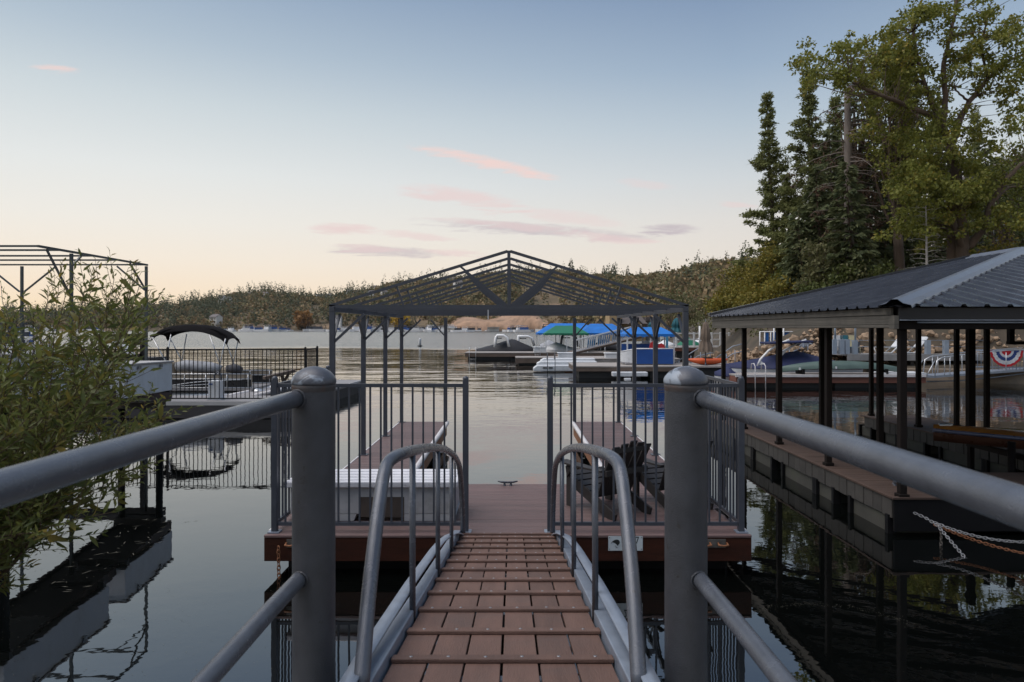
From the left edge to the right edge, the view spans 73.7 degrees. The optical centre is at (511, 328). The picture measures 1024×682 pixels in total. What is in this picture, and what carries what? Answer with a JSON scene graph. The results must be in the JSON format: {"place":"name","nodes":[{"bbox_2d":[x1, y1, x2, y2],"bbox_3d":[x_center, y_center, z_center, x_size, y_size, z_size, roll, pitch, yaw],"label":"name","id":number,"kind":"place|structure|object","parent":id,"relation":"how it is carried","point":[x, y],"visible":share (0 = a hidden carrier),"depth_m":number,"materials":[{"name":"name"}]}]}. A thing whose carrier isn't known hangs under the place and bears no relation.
{"place":"outdoors","nodes":[
{"label":"outdoors","id":0,"kind":"place"},
{"bbox_2d":[0,278,693,330],"bbox_3d":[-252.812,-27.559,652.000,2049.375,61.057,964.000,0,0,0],"label":"hills","id":1,"kind":"structure","parent":0,"point":[553,299],"depth_m":606.13,"materials":[{"name":"green plant"}]},
{"bbox_2d":[292,309,313,328],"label":"shore tree","id":2,"kind":"object","parent":1,"relation":"on","point":[304,316],"visible":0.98,"depth_m":596.48,"materials":[{"name":"orange plant"}]},
{"bbox_2d":[0,239,765,329],"bbox_3d":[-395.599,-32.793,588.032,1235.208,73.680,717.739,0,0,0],"label":"distant oak woods","id":3,"kind":"object","parent":1,"relation":"on","point":[712,282],"visible":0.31,"depth_m":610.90,"materials":[{"name":"green plant"}]},
{"bbox_2d":[449,316,548,330],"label":"shore bluff","id":4,"kind":"structure","parent":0,"point":[506,322],"depth_m":527.77,"materials":[{"name":"stone"}]},
{"bbox_2d":[0,331,1023,681],"bbox_3d":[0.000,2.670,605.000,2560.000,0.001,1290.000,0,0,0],"label":"water","id":5,"kind":"structure","parent":0,"point":[844,593],"depth_m":7.78,"materials":[{"name":"black liquid"}]},
{"bbox_2d":[0,245,147,449],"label":"open shelter","id":6,"kind":"object","parent":5,"relation":"in","point":[47,249],"visible":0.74,"depth_m":13.04,"materials":[{"name":"grey metal"}]},
{"bbox_2d":[4,390,171,462],"bbox_3d":[-9.715,2.063,9.320,6.170,3.614,9.874,0,0,0],"label":"side gangway","id":7,"kind":"object","parent":5,"relation":"in","point":[135,403],"visible":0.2,"depth_m":13.45,"materials":[{"name":"grey metal"}]},
{"bbox_2d":[0,354,108,409],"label":"white box","id":8,"kind":"object","parent":7,"relation":"on","point":[83,359],"visible":0.05,"depth_m":9.91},
{"bbox_2d":[80,361,173,404],"bbox_3d":[-7.183,0.992,12.751,0.925,0.753,2.141,0,0,-6],"label":"white box","id":9,"kind":"object","parent":7,"relation":"on","point":[161,379],"visible":0.39,"depth_m":12.77,"materials":[{"name":"white plastic"}]},
{"bbox_2d":[95,334,144,429],"bbox_3d":[-8.890,1.565,15.500,1.111,2.869,0.090,0,0,0],"label":"gate frame","id":10,"kind":"object","parent":5,"relation":"in","point":[142,353],"visible":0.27,"depth_m":15.46,"materials":[{"name":"black paint"}]},
{"bbox_2d":[18,396,290,417],"bbox_3d":[-10.775,2.612,21.035,9.450,0.915,1.930,0,0,0],"label":"neighbour dock","id":11,"kind":"object","parent":5,"relation":"in","point":[208,406],"visible":0.08,"depth_m":20.08,"materials":[{"name":"grey"}]},
{"bbox_2d":[4,346,317,398],"bbox_3d":[-10.710,1.359,20.835,9.300,1.623,1.338,0,0,0],"label":"neighbour fence","id":12,"kind":"object","parent":11,"relation":"on","point":[167,349],"visible":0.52,"depth_m":20.21,"materials":[{"name":"black metal"}]},
{"bbox_2d":[206,371,225,399],"bbox_3d":[-9.003,1.740,20.785,0.440,0.860,0.370,0,0,0],"label":"power pedestal","id":13,"kind":"object","parent":11,"relation":"on","point":[214,388],"visible":0.7,"depth_m":20.62,"materials":[{"name":"white paint"}]},
{"bbox_2d":[150,324,271,395],"bbox_3d":[-10.717,1.291,24.600,4.365,2.862,2.200,0,0,0],"label":"pontoon boat","id":14,"kind":"object","parent":5,"relation":"on","point":[223,335],"visible":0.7,"depth_m":23.73,"materials":[{"name":"grey metal"}]},
{"bbox_2d":[226,386,290,395],"bbox_3d":[-8.575,2.574,25.100,0.960,0.891,6.210,0,0,3],"label":"finger dock","id":15,"kind":"object","parent":5,"relation":"on","point":[257,393],"visible":0.02,"depth_m":22.85,"materials":[{"name":"grey"}]},
{"bbox_2d":[263,369,295,395],"bbox_3d":[-7.778,1.926,22.773,1.069,1.088,0.641,0,0,-26],"label":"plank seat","id":16,"kind":"object","parent":15,"relation":"on","point":[281,375],"visible":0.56,"depth_m":22.70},
{"bbox_2d":[336,379,360,399],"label":"finger dock","id":17,"kind":"object","parent":5,"relation":"on","point":[344,391],"visible":0.09,"depth_m":27.21,"materials":[{"name":"grey"}]},
{"bbox_2d":[476,334,535,350],"bbox_3d":[-0.468,1.736,63.520,5.660,2.368,3.580,0,0,0],"label":"covered boat","id":18,"kind":"object","parent":5,"relation":"on","point":[512,345],"visible":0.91,"depth_m":62.63,"materials":[{"name":"grey paint"}]},
{"bbox_2d":[264,420,751,568],"bbox_3d":[-0.045,2.660,11.778,5.248,0.921,9.026,0,0,0],"label":"dock","id":19,"kind":"object","parent":5,"relation":"on","point":[507,508],"visible":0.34,"depth_m":7.64,"materials":[{"name":"red wood"}]},
{"bbox_2d":[267,365,471,533],"bbox_3d":[-1.545,1.369,8.515,2.204,1.703,2.262,0,0,0],"label":"dock fence","id":20,"kind":"object","parent":19,"relation":"on","point":[276,517],"visible":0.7,"depth_m":7.43,"materials":[{"name":"grey metal"}]},
{"bbox_2d":[287,469,459,520],"bbox_3d":[-1.610,1.980,8.155,1.980,0.470,0.730,0,0,0],"label":"dock box","id":21,"kind":"object","parent":19,"relation":"on","point":[396,494],"visible":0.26,"depth_m":7.85,"materials":[{"name":"white plastic"}]},
{"bbox_2d":[339,443,659,681],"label":"gangway","id":22,"kind":"object","parent":19,"relation":"on","point":[605,638],"visible":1,"depth_m":3.52,"materials":[{"name":"brown"}]},
{"bbox_2d":[329,250,688,468],"bbox_3d":[-0.045,0.543,13.005,5.280,3.354,6.370,0,0,0],"label":"canopy frame","id":23,"kind":"object","parent":19,"relation":"on","point":[516,307],"visible":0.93,"depth_m":11.95,"materials":[{"name":"grey paint"}]},
{"bbox_2d":[559,440,651,520],"bbox_3d":[1.177,1.786,8.393,0.840,0.948,0.984,0,0,-32],"label":"adirondack chair","id":24,"kind":"object","parent":19,"relation":"on","point":[608,478],"visible":0.62,"depth_m":8.20,"materials":[{"name":"black wood"}]},
{"bbox_2d":[544,365,747,533],"bbox_3d":[1.455,1.369,8.515,2.204,1.703,2.262,0,0,0],"label":"dock fence","id":25,"kind":"object","parent":19,"relation":"on","point":[739,517],"visible":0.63,"depth_m":7.43,"materials":[{"name":"grey metal"}]},
{"bbox_2d":[632,440,713,509],"bbox_3d":[2.031,1.786,8.690,0.840,0.948,0.984,0,0,-20],"label":"adirondack chair","id":26,"kind":"object","parent":19,"relation":"on","point":[651,478],"visible":0.14,"depth_m":8.67,"materials":[{"name":"black wood"}]},
{"bbox_2d":[465,351,603,359],"bbox_3d":[2.250,2.570,59.500,12.500,1.000,3.000,0,0,0],"label":"marina dock","id":27,"kind":"object","parent":5,"relation":"on","point":[491,355],"visible":0.33,"depth_m":58.02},
{"bbox_2d":[543,326,588,352],"bbox_3d":[4.667,0.995,59.750,3.768,2.450,3.552,0,0,0],"label":"canvas canopy","id":28,"kind":"object","parent":27,"relation":"on","point":[561,330],"visible":0.91,"depth_m":58.41,"materials":[{"name":"green fabric"}]},
{"bbox_2d":[515,356,603,364],"bbox_3d":[5.875,2.595,50.750,11.250,0.950,2.500,0,0,0],"label":"marina dock","id":29,"kind":"object","parent":5,"relation":"on","point":[527,360],"visible":0.2,"depth_m":49.52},
{"bbox_2d":[546,342,572,351],"bbox_3d":[4.115,2.074,60.200,2.587,1.693,2.040,0,0,0],"label":"covered boat","id":30,"kind":"object","parent":5,"relation":"on","point":[556,347],"visible":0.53,"depth_m":59.54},
{"bbox_2d":[533,358,596,371],"bbox_3d":[3.341,2.315,42.733,4.088,0.810,2.735,0,0,0],"label":"drive on float","id":31,"kind":"object","parent":5,"relation":"on","point":[558,364],"visible":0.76,"depth_m":42.40,"materials":[{"name":"white paint"}]},
{"bbox_2d":[553,324,643,355],"bbox_3d":[7.392,0.965,54.844,8.510,2.548,1.834,0,0,-29],"label":"striped gangway","id":32,"kind":"object","parent":5,"relation":"on","point":[592,345],"visible":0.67,"depth_m":54.05,"materials":[{"name":"white metal"}]},
{"bbox_2d":[591,340,621,350],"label":"covered boat","id":33,"kind":"object","parent":5,"relation":"on","point":[611,348],"visible":0.25,"depth_m":65.51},
{"bbox_2d":[536,323,600,350],"bbox_3d":[5.255,0.875,64.750,5.816,2.690,5.552,0,0,0],"label":"canvas canopy","id":34,"kind":"object","parent":33,"relation":"on","point":[550,326],"visible":0.36,"depth_m":64.10,"materials":[{"name":"blue fabric"}]},
{"bbox_2d":[576,357,679,361],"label":"marina dock","id":35,"kind":"object","parent":5,"relation":"in","point":[600,359],"visible":0.11,"depth_m":43.82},
{"bbox_2d":[611,372,647,378],"bbox_3d":[6.222,2.540,36.100,1.867,0.460,0.600,0,0,0],"label":"float","id":36,"kind":"object","parent":5,"relation":"on","point":[629,374],"visible":0.76,"depth_m":35.90,"materials":[{"name":"white paint"}]},
{"bbox_2d":[588,351,675,351],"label":"marina dock","id":37,"kind":"object","parent":5,"relation":"on","point":[604,351],"visible":0.13,"depth_m":60.50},
{"bbox_2d":[581,324,628,350],"bbox_3d":[8.248,0.905,63.000,4.448,2.630,5.052,0,0,0],"label":"canvas canopy","id":38,"kind":"object","parent":37,"relation":"on","point":[593,329],"visible":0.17,"depth_m":61.43,"materials":[{"name":"blue fabric"}]},
{"bbox_2d":[568,362,713,377],"bbox_3d":[7.175,2.550,38.500,7.650,1.040,4.000,0,0,0],"label":"marina dock","id":39,"kind":"object","parent":5,"relation":"on","point":[594,369],"visible":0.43,"depth_m":36.65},
{"bbox_2d":[620,344,673,364],"bbox_3d":[7.435,1.465,38.903,2.943,1.090,2.674,0,0,0],"label":"panel boat","id":40,"kind":"object","parent":39,"relation":"on","point":[644,354],"visible":0.7,"depth_m":37.58,"materials":[{"name":"white paint"}]},
{"bbox_2d":[620,327,675,363],"bbox_3d":[7.937,1.080,40.300,2.886,2.280,2.652,0,0,0],"label":"canvas canopy","id":41,"kind":"object","parent":39,"relation":"on","point":[663,332],"visible":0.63,"depth_m":39.30,"materials":[{"name":"blue fabric"}]},
{"bbox_2d":[698,319,713,365],"bbox_3d":[10.550,0.797,37.200,0.812,2.591,0.812,0,0,-22],"label":"closed umbrella","id":42,"kind":"object","parent":39,"relation":"on","point":[705,345],"visible":0.94,"depth_m":37.02,"materials":[{"name":"beige fabric"}]},
{"bbox_2d":[689,357,727,364],"bbox_3d":[10.863,1.830,38.000,2.250,0.420,0.680,0,0,0],"label":"kayak","id":43,"kind":"object","parent":39,"relation":"on","point":[710,360],"visible":0.88,"depth_m":37.77,"materials":[{"name":"orange plastic"}]},
{"bbox_2d":[665,346,718,357],"bbox_3d":[18.067,2.395,63.750,6.878,1.350,4.500,0,0,0],"label":"marina dock","id":44,"kind":"object","parent":5,"relation":"in","point":[678,352],"visible":0.07,"depth_m":61.65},
{"bbox_2d":[675,332,730,346],"bbox_3d":[18.135,1.270,62.000,6.572,1.800,0.200,0,0,0],"label":"white fence","id":45,"kind":"object","parent":44,"relation":"on","point":[694,339],"visible":0.38,"depth_m":61.95,"materials":[{"name":"metal"}]},
{"bbox_2d":[680,363,720,376],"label":"marina dock","id":46,"kind":"object","parent":5,"relation":"on","point":[708,370],"visible":0.19,"depth_m":36.30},
{"bbox_2d":[726,339,862,372],"bbox_3d":[13.703,1.718,33.900,6.300,2.404,2.340,0,0,0],"label":"covered boat","id":47,"kind":"object","parent":5,"relation":"on","point":[793,357],"visible":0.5,"depth_m":33.22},
{"bbox_2d":[729,373,925,387],"bbox_3d":[14.261,2.580,31.350,8.507,0.980,1.700,0,0,0],"label":"marina dock","id":48,"kind":"object","parent":5,"relation":"on","point":[837,382],"visible":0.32,"depth_m":30.65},
{"bbox_2d":[735,375,925,376],"bbox_3d":[14.226,2.127,30.470,8.502,0.105,0.060,0,0,0],"label":"dock bumper","id":49,"kind":"object","parent":48,"relation":"attached to","point":[818,375],"visible":0.71,"depth_m":30.44,"materials":[{"name":"white plastic"}]},
{"bbox_2d":[782,361,896,373],"bbox_3d":[14.967,1.790,31.296,5.540,0.600,0.873,0,0,0],"label":"canoe","id":50,"kind":"object","parent":48,"relation":"on","point":[799,368],"visible":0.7,"depth_m":31.04,"materials":[{"name":"black plastic"}]},
{"bbox_2d":[711,415,1023,533],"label":"shelter dock","id":51,"kind":"object","parent":5,"relation":"in","point":[868,496],"visible":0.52,"depth_m":10.62,"materials":[{"name":"grey"}]},
{"bbox_2d":[708,247,1023,496],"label":"shelter","id":52,"kind":"object","parent":51,"relation":"on","point":[970,294],"visible":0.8,"depth_m":11.46,"materials":[{"name":"metal"}]},
{"bbox_2d":[933,524,1023,553],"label":"mooring chain","id":53,"kind":"object","parent":51,"relation":"attached to","point":[977,541],"visible":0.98,"depth_m":8.02,"materials":[{"name":"metal"}]},
{"bbox_2d":[934,521,1023,543],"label":"mooring chain","id":54,"kind":"object","parent":51,"relation":"attached to","point":[974,535],"visible":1,"depth_m":8.00,"materials":[{"name":"silver metal"}]},
{"bbox_2d":[913,512,964,557],"bbox_3d":[5.247,2.531,8.325,0.097,0.358,0.874,0,0,-9],"label":"mooring chain","id":55,"kind":"object","parent":5,"relation":"in","point":[946,536],"visible":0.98,"depth_m":8.33,"materials":[{"name":"silver metal"}]},
{"bbox_2d":[932,423,1023,471],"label":"picnic table","id":56,"kind":"object","parent":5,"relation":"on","point":[990,439],"visible":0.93,"depth_m":11.47,"materials":[{"name":"brown wood"}]},
{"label":"marina dock","id":57,"kind":"object","parent":5,"relation":"in","visible":0},
{"bbox_2d":[759,328,792,345],"bbox_3d":[17.046,0.820,41.925,3.712,2.500,0.150,0,0,0],"label":"blue panel fence","id":58,"kind":"object","parent":57,"relation":"on","point":[766,336],"visible":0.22,"depth_m":41.91,"materials":[{"name":"white metal"}]},
{"bbox_2d":[0,0,1023,311],"label":"sky","id":59,"kind":"structure","parent":0,"point":[226,144],"materials":[{"name":"blue"}]},
{"bbox_2d":[661,249,1022,369],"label":"shore slope","id":60,"kind":"structure","parent":0,"point":[734,338],"depth_m":52.75,"materials":[{"name":"brown soil"}]},
{"bbox_2d":[605,316,659,340],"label":"marina building","id":61,"kind":"structure","parent":60,"relation":"on","point":[644,321],"depth_m":112.50,"materials":[{"name":"brown paint"}]},
{"bbox_2d":[655,284,691,337],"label":"slope tree","id":62,"kind":"object","parent":60,"relation":"on","point":[671,297],"visible":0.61,"depth_m":111.90,"materials":[{"name":"green plant"}]},
{"bbox_2d":[702,295,736,313],"bbox_3d":[17.756,-1.798,57.989,3.193,2.143,3.464,0,0,0],"label":"shore bush","id":63,"kind":"object","parent":60,"relation":"on","point":[716,303],"visible":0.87,"depth_m":57.39,"materials":[{"name":"green plant"}]},
{"bbox_2d":[713,282,747,306],"bbox_3d":[19.509,-2.589,60.158,3.505,3.334,3.411,0,0,-43],"label":"shore bush","id":64,"kind":"object","parent":60,"relation":"on","point":[727,292],"visible":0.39,"depth_m":59.83,"materials":[{"name":"green plant"}]},
{"bbox_2d":[716,256,759,286],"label":"shore tree","id":65,"kind":"object","parent":60,"relation":"on","point":[735,270],"visible":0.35,"depth_m":63.47,"materials":[{"name":"green plant"}]},
{"bbox_2d":[731,271,772,297],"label":"shore tree","id":66,"kind":"object","parent":60,"relation":"on","point":[744,283],"visible":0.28,"depth_m":57.18,"materials":[{"name":"green plant"}]},
{"bbox_2d":[732,283,778,306],"bbox_3d":[19.370,-1.952,53.925,3.887,3.298,3.519,0,0,0],"label":"shore bush","id":67,"kind":"object","parent":60,"relation":"on","point":[752,294],"visible":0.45,"depth_m":53.63,"materials":[{"name":"green plant"}]},
{"bbox_2d":[732,90,792,274],"bbox_3d":[23.121,-10.860,60.499,6.143,20.069,6.750,0,0,36],"label":"pine tree","id":68,"kind":"object","parent":60,"relation":"on","point":[761,163],"visible":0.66,"depth_m":59.68,"materials":[{"name":"green plant"}]},
{"bbox_2d":[740,239,786,287],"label":"shore tree","id":69,"kind":"object","parent":60,"relation":"on","point":[762,262],"visible":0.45,"depth_m":55.75,"materials":[{"name":"green plant"}]},
{"bbox_2d":[756,272,799,301],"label":"shore tree","id":70,"kind":"object","parent":60,"relation":"on","point":[772,292],"visible":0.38,"depth_m":49.41,"materials":[{"name":"green plant"}]},
{"bbox_2d":[769,172,797,268],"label":"pine tree","id":71,"kind":"object","parent":60,"relation":"on","point":[786,182],"visible":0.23,"depth_m":57.84,"materials":[{"name":"green plant"}]},
{"bbox_2d":[775,211,818,296],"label":"fir tree","id":72,"kind":"object","parent":60,"relation":"on","point":[792,261],"visible":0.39,"depth_m":49.79,"materials":[{"name":"green plant"}]},
{"bbox_2d":[761,67,836,264],"bbox_3d":[24.740,-11.369,55.275,7.100,20.100,7.808,0,0,-34],"label":"pine tree","id":73,"kind":"object","parent":60,"relation":"on","point":[807,129],"visible":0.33,"depth_m":55.76,"materials":[{"name":"green plant"}]},
{"bbox_2d":[788,168,839,289],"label":"fir tree","id":74,"kind":"object","parent":60,"relation":"on","point":[822,200],"visible":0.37,"depth_m":49.80,"materials":[{"name":"green plant"}]},
{"bbox_2d":[792,278,841,293],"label":"shore tree","id":75,"kind":"object","parent":60,"relation":"on","point":[805,288],"visible":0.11,"depth_m":46.01,"materials":[{"name":"green plant"}]},
{"bbox_2d":[803,132,843,269],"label":"fir tree","id":76,"kind":"object","parent":60,"relation":"on","point":[824,165],"visible":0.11,"depth_m":51.84,"materials":[{"name":"green plant"}]},
{"bbox_2d":[793,229,860,292],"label":"shore tree","id":77,"kind":"object","parent":60,"relation":"on","point":[812,266],"visible":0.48,"depth_m":46.67,"materials":[{"name":"green plant"}]},
{"bbox_2d":[824,93,843,190],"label":"pine tree","id":78,"kind":"object","parent":60,"relation":"on","point":[835,101],"visible":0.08,"depth_m":59.80,"materials":[{"name":"green plant"}]},
{"bbox_2d":[783,47,906,256],"bbox_3d":[23.889,-9.467,48.304,8.256,20.743,7.118,0,0,0],"label":"pine tree","id":79,"kind":"object","parent":60,"relation":"on","point":[848,123],"visible":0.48,"depth_m":47.85,"materials":[{"name":"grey plant"}]},
{"bbox_2d":[820,237,871,287],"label":"shore tree","id":80,"kind":"object","parent":60,"relation":"on","point":[844,275],"visible":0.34,"depth_m":45.20,"materials":[{"name":"green plant"}]},
{"bbox_2d":[815,161,883,281],"bbox_3d":[22.979,-5.793,46.054,4.486,10.861,4.833,0,0,-44],"label":"fir tree","id":81,"kind":"object","parent":60,"relation":"on","point":[868,245],"visible":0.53,"depth_m":45.62,"materials":[{"name":"green plant"}]},
{"bbox_2d":[826,259,872,285],"bbox_3d":[22.691,-1.936,44.935,3.702,5.364,3.627,0,0,-44],"label":"shore bush","id":82,"kind":"object","parent":60,"relation":"on","point":[857,275],"visible":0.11,"depth_m":44.49,"materials":[{"name":"green plant"}]},
{"bbox_2d":[830,90,895,242],"bbox_3d":[25.274,-10.504,50.103,3.815,18.318,4.020,0,0,-16],"label":"broadleaf tree","id":83,"kind":"object","parent":60,"relation":"on","point":[861,144],"visible":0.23,"depth_m":49.80,"materials":[{"name":"green plant"}]},
{"bbox_2d":[708,328,1023,372],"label":"stone bank","id":84,"kind":"structure","parent":60,"relation":"on","point":[998,338],"depth_m":36.78,"materials":[{"name":"brown stone"}]},
{"bbox_2d":[840,160,916,266],"bbox_3d":[26.273,-6.623,49.908,6.694,11.558,6.520,0,0,38],"label":"fir tree","id":85,"kind":"object","parent":60,"relation":"on","point":[888,249],"visible":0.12,"depth_m":49.40,"materials":[{"name":"green plant"}]},
{"bbox_2d":[859,258,908,279],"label":"shore tree","id":86,"kind":"object","parent":60,"relation":"on","point":[880,270],"visible":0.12,"depth_m":43.67,"materials":[{"name":"green plant"}]},
{"bbox_2d":[868,159,932,259],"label":"fir tree","id":87,"kind":"object","parent":60,"relation":"on","point":[906,241],"visible":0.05,"depth_m":51.25,"materials":[{"name":"green plant"}]},
{"bbox_2d":[860,42,942,271],"bbox_3d":[26.795,-10.826,46.797,5.124,19.598,4.788,0,0,0],"label":"broadleaf tree","id":88,"kind":"object","parent":60,"relation":"on","point":[890,151],"visible":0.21,"depth_m":46.78,"materials":[{"name":"green plant"}]},
{"bbox_2d":[783,0,1023,259],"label":"oak tree","id":89,"kind":"object","parent":60,"relation":"on","point":[939,181],"visible":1,"depth_m":40.09,"materials":[{"name":"green plant"}]},
{"bbox_2d":[832,353,982,370],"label":"bank deck","id":90,"kind":"structure","parent":60,"relation":"on","point":[865,357],"depth_m":34.76,"materials":[{"name":"grey wood"}]},
{"bbox_2d":[832,328,982,353],"bbox_3d":[20.281,0.400,34.920,7.831,1.860,0.200,0,0,0],"label":"deck railing","id":91,"kind":"object","parent":90,"relation":"on","point":[843,346],"visible":0.74,"depth_m":34.82,"materials":[{"name":"grey metal"}]},
{"bbox_2d":[886,239,936,268],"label":"shore tree","id":92,"kind":"object","parent":60,"relation":"on","point":[919,261],"visible":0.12,"depth_m":49.01,"materials":[{"name":"green plant"}]},
{"bbox_2d":[898,203,947,269],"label":"fir tree","id":93,"kind":"object","parent":60,"relation":"on","point":[926,240],"visible":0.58,"depth_m":38.98,"materials":[{"name":"brown plant"}]},
{"bbox_2d":[910,213,945,261],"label":"fir tree","id":94,"kind":"object","parent":60,"relation":"on","point":[936,250],"visible":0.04,"depth_m":49.72,"materials":[{"name":"green plant"}]},
{"bbox_2d":[922,102,985,250],"bbox_3d":[40.363,-12.031,63.745,6.958,18.624,6.806,0,0,0],"label":"pine tree","id":95,"kind":"object","parent":60,"relation":"on","point":[943,249],"visible":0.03,"depth_m":63.37,"materials":[{"name":"green plant"}]},
{"bbox_2d":[907,368,1023,383],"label":"sea wall","id":96,"kind":"structure","parent":60,"relation":"on","point":[1016,379],"depth_m":33.10,"materials":[{"name":"beige concrete"}]},
{"bbox_2d":[976,349,1023,369],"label":"bank railing","id":97,"kind":"object","parent":96,"relation":"on","point":[998,367],"visible":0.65,"depth_m":32.81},
{"bbox_2d":[990,351,1022,366],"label":"bunting","id":98,"kind":"object","parent":97,"relation":"hanging from","point":[1013,358],"visible":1,"depth_m":32.37},
{"bbox_2d":[921,347,1023,377],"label":"aluminium gangway","id":99,"kind":"object","parent":60,"relation":"on","point":[962,373],"visible":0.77,"depth_m":32.11,"materials":[{"name":"silver metal"}]},
{"bbox_2d":[962,106,991,243],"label":"pine tree","id":100,"kind":"object","parent":60,"relation":"on","point":[976,122],"visible":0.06,"depth_m":65.80,"materials":[{"name":"green plant"}]},
{"bbox_2d":[968,139,1018,248],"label":"fir tree","id":101,"kind":"object","parent":60,"relation":"on","point":[988,162],"visible":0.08,"depth_m":61.57,"materials":[{"name":"green plant"}]},
{"bbox_2d":[968,150,1023,248],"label":"broadleaf tree","id":102,"kind":"object","parent":60,"relation":"on","point":[1007,233],"visible":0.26,"depth_m":49.74,"materials":[{"name":"green plant"}]},
{"bbox_2d":[976,228,1020,253],"bbox_3d":[31.509,-2.746,43.980,3.685,7.335,3.260,0,0,0],"label":"shore bush","id":103,"kind":"object","parent":60,"relation":"on","point":[996,248],"visible":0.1,"depth_m":43.58,"materials":[{"name":"green plant"}]},
{"bbox_2d":[992,112,1023,240],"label":"broadleaf tree","id":104,"kind":"object","parent":60,"relation":"on","point":[1016,124],"visible":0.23,"depth_m":54.08,"materials":[{"name":"green plant"}]},
{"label":"landing","id":105,"kind":"structure","parent":0,"visible":0},
{"bbox_2d":[0,366,335,681],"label":"landing railing","id":106,"kind":"object","parent":105,"relation":"on","point":[307,587],"visible":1,"depth_m":2.68,"materials":[{"name":"grey metal"}]},
{"bbox_2d":[663,366,1023,681],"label":"landing railing","id":107,"kind":"object","parent":105,"relation":"on","point":[691,590],"visible":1,"depth_m":2.68,"materials":[{"name":"grey metal"}]},
{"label":"shore bank","id":108,"kind":"structure","parent":0,"visible":0},
{"bbox_2d":[0,246,202,595],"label":"willow shrub","id":109,"kind":"object","parent":108,"relation":"on","point":[25,525],"visible":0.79,"depth_m":3.13,"materials":[{"name":"green plant"}]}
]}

